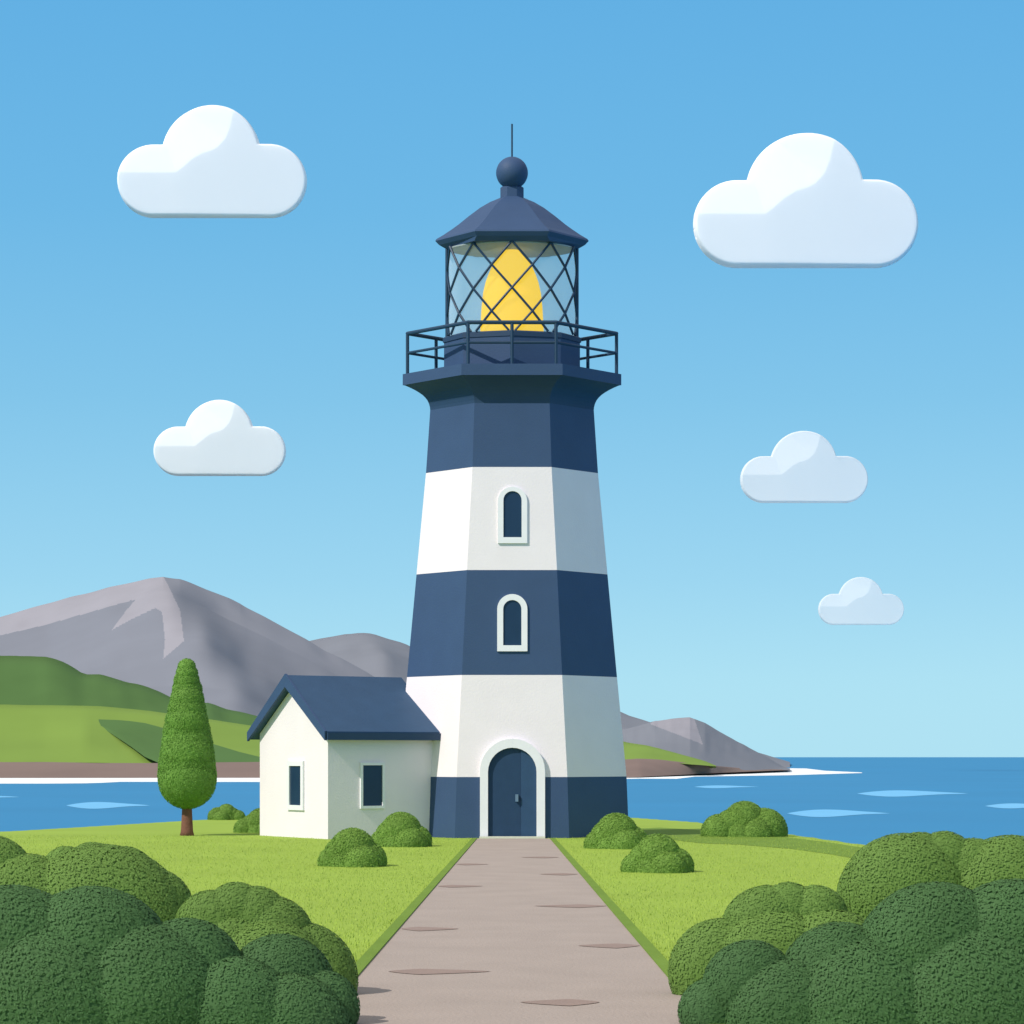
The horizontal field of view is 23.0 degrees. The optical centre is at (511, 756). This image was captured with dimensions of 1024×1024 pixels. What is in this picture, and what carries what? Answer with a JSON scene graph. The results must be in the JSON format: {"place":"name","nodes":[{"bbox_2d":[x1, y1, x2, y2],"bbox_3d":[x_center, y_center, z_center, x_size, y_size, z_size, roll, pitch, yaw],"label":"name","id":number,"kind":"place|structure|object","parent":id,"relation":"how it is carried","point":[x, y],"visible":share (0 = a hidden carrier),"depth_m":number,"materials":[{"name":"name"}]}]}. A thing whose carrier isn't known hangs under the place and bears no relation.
{"place":"outdoors","nodes":[
{"label":"outdoors","id":0,"kind":"place"},
{"bbox_2d":[0,656,256,762],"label":"hill ridge","id":1,"kind":"structure","parent":0,"point":[30,680],"depth_m":905.34,"materials":[{"name":"green plant"}]},
{"bbox_2d":[0,705,259,762],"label":"hill meadow","id":2,"kind":"structure","parent":0,"point":[52,733],"depth_m":810.10,"materials":[{"name":"green plant"}]},
{"bbox_2d":[0,762,259,777],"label":"shore","id":3,"kind":"structure","parent":0,"point":[104,770],"depth_m":728.72,"materials":[{"name":"soil"}]},
{"bbox_2d":[99,719,259,761],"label":"hill slope","id":4,"kind":"structure","parent":0,"point":[144,739],"depth_m":793.92,"materials":[{"name":"green plant"}]},
{"bbox_2d":[0,577,373,715],"bbox_3d":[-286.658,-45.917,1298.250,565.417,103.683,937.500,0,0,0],"label":"mountain","id":5,"kind":"structure","parent":0,"point":[151,632],"depth_m":1273.48,"materials":[{"name":"grey stone"}]},
{"bbox_2d":[117,105,306,217],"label":"cloud","id":6,"kind":"structure","parent":0,"point":[212,161],"depth_m":896.05,"materials":[{"name":"white"}]},
{"bbox_2d":[154,400,285,475],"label":"cloud","id":7,"kind":"structure","parent":0,"point":[219,438],"depth_m":997.00,"materials":[{"name":"white"}]},
{"bbox_2d":[0,818,864,966],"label":"lawn","id":8,"kind":"structure","parent":0,"point":[215,828],"depth_m":43.23,"materials":[{"name":"green plant"}]},
{"bbox_2d":[0,836,190,921],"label":"bush","id":9,"kind":"object","parent":8,"relation":"on","point":[163,893],"visible":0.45,"depth_m":21.57,"materials":[{"name":"green plant"}]},
{"bbox_2d":[0,884,360,1023],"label":"bush","id":10,"kind":"object","parent":8,"relation":"on","point":[92,955],"visible":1,"depth_m":17.79,"materials":[{"name":"green plant"}]},
{"bbox_2d":[157,658,216,835],"bbox_3d":[-7.981,-0.226,61.883,1.486,4.411,1.410,0,0,0],"label":"cypress tree","id":11,"kind":"object","parent":8,"relation":"on","point":[187,775],"visible":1,"depth_m":61.48,"materials":[{"name":"green plant"}]},
{"bbox_2d":[207,804,244,819],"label":"bush","id":12,"kind":"object","parent":8,"relation":"on","point":[226,812],"visible":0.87,"depth_m":77.39,"materials":[{"name":"green plant"}]},
{"bbox_2d":[233,808,259,832],"bbox_3d":[-6.397,1.633,64.413,1.388,0.693,0.973,0,0,25],"label":"bush","id":13,"kind":"object","parent":8,"relation":"on","point":[249,822],"visible":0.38,"depth_m":64.14,"materials":[{"name":"green plant"}]},
{"bbox_2d":[175,881,358,991],"bbox_3d":[-2.127,1.494,20.342,1.776,0.973,0.679,0,0,0],"label":"bush","id":14,"kind":"object","parent":8,"relation":"on","point":[241,914],"visible":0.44,"depth_m":20.27,"materials":[{"name":"green plant"}]},
{"bbox_2d":[247,674,440,838],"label":"cottage","id":15,"kind":"structure","parent":8,"relation":"on","point":[338,754],"depth_m":60.25,"materials":[{"name":"paint"}]},
{"bbox_2d":[286,761,304,809],"bbox_3d":[-5.185,0.684,60.418,0.065,1.179,0.800,0,0,-34],"label":"window","id":16,"kind":"structure","parent":15,"relation":"in","point":[295,770],"depth_m":60.43,"materials":[{"name":"paint"}]},
{"bbox_2d":[360,762,384,808],"bbox_3d":[-3.316,0.677,59.824,0.670,1.093,0.065,0,0,-34],"label":"window","id":17,"kind":"structure","parent":15,"relation":"in","point":[372,775],"depth_m":59.83,"materials":[{"name":"paint"}]},
{"bbox_2d":[317,827,387,866],"bbox_3d":[-2.784,1.609,44.595,1.214,0.743,0.939,0,0,33],"label":"bush","id":18,"kind":"object","parent":8,"relation":"on","point":[352,847],"visible":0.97,"depth_m":44.31,"materials":[{"name":"green plant"}]},
{"bbox_2d":[372,812,431,846],"bbox_3d":[-2.379,1.577,54.429,1.320,0.806,1.014,0,0,29],"label":"bush","id":19,"kind":"object","parent":8,"relation":"on","point":[400,829],"visible":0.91,"depth_m":54.11,"materials":[{"name":"green plant"}]},
{"bbox_2d":[356,838,476,975],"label":"verge","id":20,"kind":"structure","parent":8,"relation":"on","point":[380,942],"depth_m":29.89,"materials":[{"name":"green plant"}]},
{"bbox_2d":[403,124,627,837],"bbox_3d":[0.000,-6.780,61.750,4.376,17.462,4.473,0,0,-40],"label":"lighthouse","id":21,"kind":"object","parent":8,"relation":"on","point":[512,687],"visible":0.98,"depth_m":60.54,"materials":[{"name":"blue paint"}]},
{"bbox_2d":[497,594,526,650],"bbox_3d":[0.007,-3.207,60.222,0.721,1.376,0.170,0,0,0],"label":"window","id":22,"kind":"structure","parent":21,"relation":"in","point":[512,608],"depth_m":60.20,"materials":[{"name":"paint"}]},
{"bbox_2d":[498,487,526,542],"bbox_3d":[0.012,-5.795,60.373,0.704,1.368,0.173,0,0,0],"label":"window","id":23,"kind":"structure","parent":21,"relation":"in","point":[512,501],"depth_m":60.34,"materials":[{"name":"paint"}]},
{"bbox_2d":[488,748,536,835],"bbox_3d":[0.006,0.866,59.977,1.154,2.172,0.203,0,0,0],"label":"door","id":24,"kind":"structure","parent":21,"relation":"in","point":[512,810],"depth_m":59.98,"materials":[{"name":"paint"}]},
{"bbox_2d":[550,838,667,976],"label":"verge","id":25,"kind":"structure","parent":8,"relation":"on","point":[660,960],"depth_m":29.89,"materials":[{"name":"green plant"}]},
{"bbox_2d":[583,812,646,848],"bbox_3d":[2.228,1.570,53.265,1.324,0.820,1.032,0,0,31],"label":"bush","id":26,"kind":"object","parent":8,"relation":"on","point":[615,830],"visible":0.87,"depth_m":52.94,"materials":[{"name":"green plant"}]},
{"bbox_2d":[620,833,694,872],"bbox_3d":[2.437,1.627,42.309,1.181,0.706,0.928,0,0,27],"label":"bush","id":27,"kind":"object","parent":8,"relation":"on","point":[657,853],"visible":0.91,"depth_m":42.05,"materials":[{"name":"green plant"}]},
{"bbox_2d":[700,800,787,836],"bbox_3d":[5.642,1.515,61.144,2.152,0.929,1.246,0,0,0],"label":"bush","id":28,"kind":"object","parent":8,"relation":"on","point":[743,818],"visible":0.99,"depth_m":60.82,"materials":[{"name":"green plant"}]},
{"bbox_2d":[641,828,861,857],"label":"turf bank","id":29,"kind":"structure","parent":8,"relation":"on","point":[674,833],"depth_m":57.38,"materials":[{"name":"green plant"}]},
{"bbox_2d":[667,881,864,994],"bbox_3d":[2.179,1.494,20.322,1.840,0.973,0.649,0,0,0],"label":"bush","id":30,"kind":"object","parent":8,"relation":"on","point":[782,916],"visible":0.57,"depth_m":20.25,"materials":[{"name":"green plant"}]},
{"bbox_2d":[677,878,1023,1023],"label":"bush","id":31,"kind":"object","parent":8,"relation":"on","point":[936,952],"visible":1,"depth_m":17.81,"materials":[{"name":"green plant"}]},
{"bbox_2d":[836,830,1023,921],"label":"bush","id":32,"kind":"object","parent":8,"relation":"on","point":[876,872],"visible":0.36,"depth_m":21.60,"materials":[{"name":"green plant"}]},
{"bbox_2d":[0,757,1023,844],"bbox_3d":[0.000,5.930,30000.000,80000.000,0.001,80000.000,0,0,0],"label":"sea","id":33,"kind":"structure","parent":0,"point":[983,783],"depth_m":351.62,"materials":[{"name":"liquid"}]},
{"bbox_2d":[66,802,149,808],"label":"wave","id":34,"kind":"object","parent":33,"relation":"on","point":[93,805],"visible":1,"depth_m":307.08,"materials":[{"name":"blue liquid"}]},
{"bbox_2d":[0,768,861,783],"bbox_3d":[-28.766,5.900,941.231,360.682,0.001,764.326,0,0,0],"label":"surf","id":35,"kind":"structure","parent":33,"relation":"on","point":[798,771],"depth_m":691.55,"materials":[{"name":"liquid"}]},
{"bbox_2d":[697,785,753,787],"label":"wave","id":36,"kind":"object","parent":33,"relation":"on","point":[718,786],"visible":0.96,"depth_m":504.86,"materials":[{"name":"blue liquid"}]},
{"bbox_2d":[787,809,887,816],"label":"wave","id":37,"kind":"object","parent":33,"relation":"on","point":[821,813],"visible":1,"depth_m":263.60,"materials":[{"name":"blue liquid"}]},
{"bbox_2d":[858,790,966,796],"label":"wave","id":38,"kind":"object","parent":33,"relation":"on","point":[895,793],"visible":1,"depth_m":408.04,"materials":[{"name":"blue liquid"}]},
{"bbox_2d":[988,803,1023,807],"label":"wave","id":39,"kind":"object","parent":33,"relation":"on","point":[1013,805],"visible":1,"depth_m":307.08,"materials":[{"name":"blue liquid"}]},
{"bbox_2d":[0,0,1023,756],"label":"sky","id":40,"kind":"structure","parent":0,"point":[117,323],"materials":[{"name":"blue"}]},
{"bbox_2d":[355,838,681,1023],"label":"path","id":41,"kind":"structure","parent":0,"point":[514,941],"depth_m":24.11,"materials":[{"name":"beige concrete"}]},
{"bbox_2d":[390,856,638,1005],"bbox_3d":[0.031,1.913,33.930,2.538,0.001,29.086,0,0,0],"label":"path stain","id":42,"kind":"object","parent":41,"relation":"on","point":[568,1002],"visible":1,"depth_m":22.69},
{"bbox_2d":[310,633,789,767],"bbox_3d":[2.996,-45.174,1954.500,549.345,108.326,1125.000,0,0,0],"label":"mountain","id":43,"kind":"structure","parent":0,"point":[374,655],"depth_m":1844.40,"materials":[{"name":"grey stone"}]},
{"bbox_2d":[623,742,715,767],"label":"hill meadow","id":44,"kind":"structure","parent":0,"point":[635,751],"depth_m":815.56,"materials":[{"name":"green plant"}]},
{"bbox_2d":[625,759,780,777],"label":"shore","id":45,"kind":"structure","parent":0,"point":[644,767],"depth_m":779.35,"materials":[{"name":"soil"}]},
{"bbox_2d":[622,717,789,769],"bbox_3d":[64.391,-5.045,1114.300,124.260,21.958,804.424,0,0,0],"label":"headland","id":46,"kind":"structure","parent":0,"point":[693,738],"depth_m":942.96,"materials":[{"name":"grey stone"}]},
{"bbox_2d":[740,431,867,502],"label":"cloud","id":47,"kind":"structure","parent":0,"point":[803,467],"depth_m":997.14,"materials":[{"name":"white"}]},
{"bbox_2d":[693,133,917,267],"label":"cloud","id":48,"kind":"structure","parent":0,"point":[806,200],"depth_m":895.27,"materials":[{"name":"white"}]},
{"bbox_2d":[818,577,903,624],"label":"cloud","id":49,"kind":"structure","parent":0,"point":[860,601],"depth_m":1097.91,"materials":[{"name":"white"}]}
]}

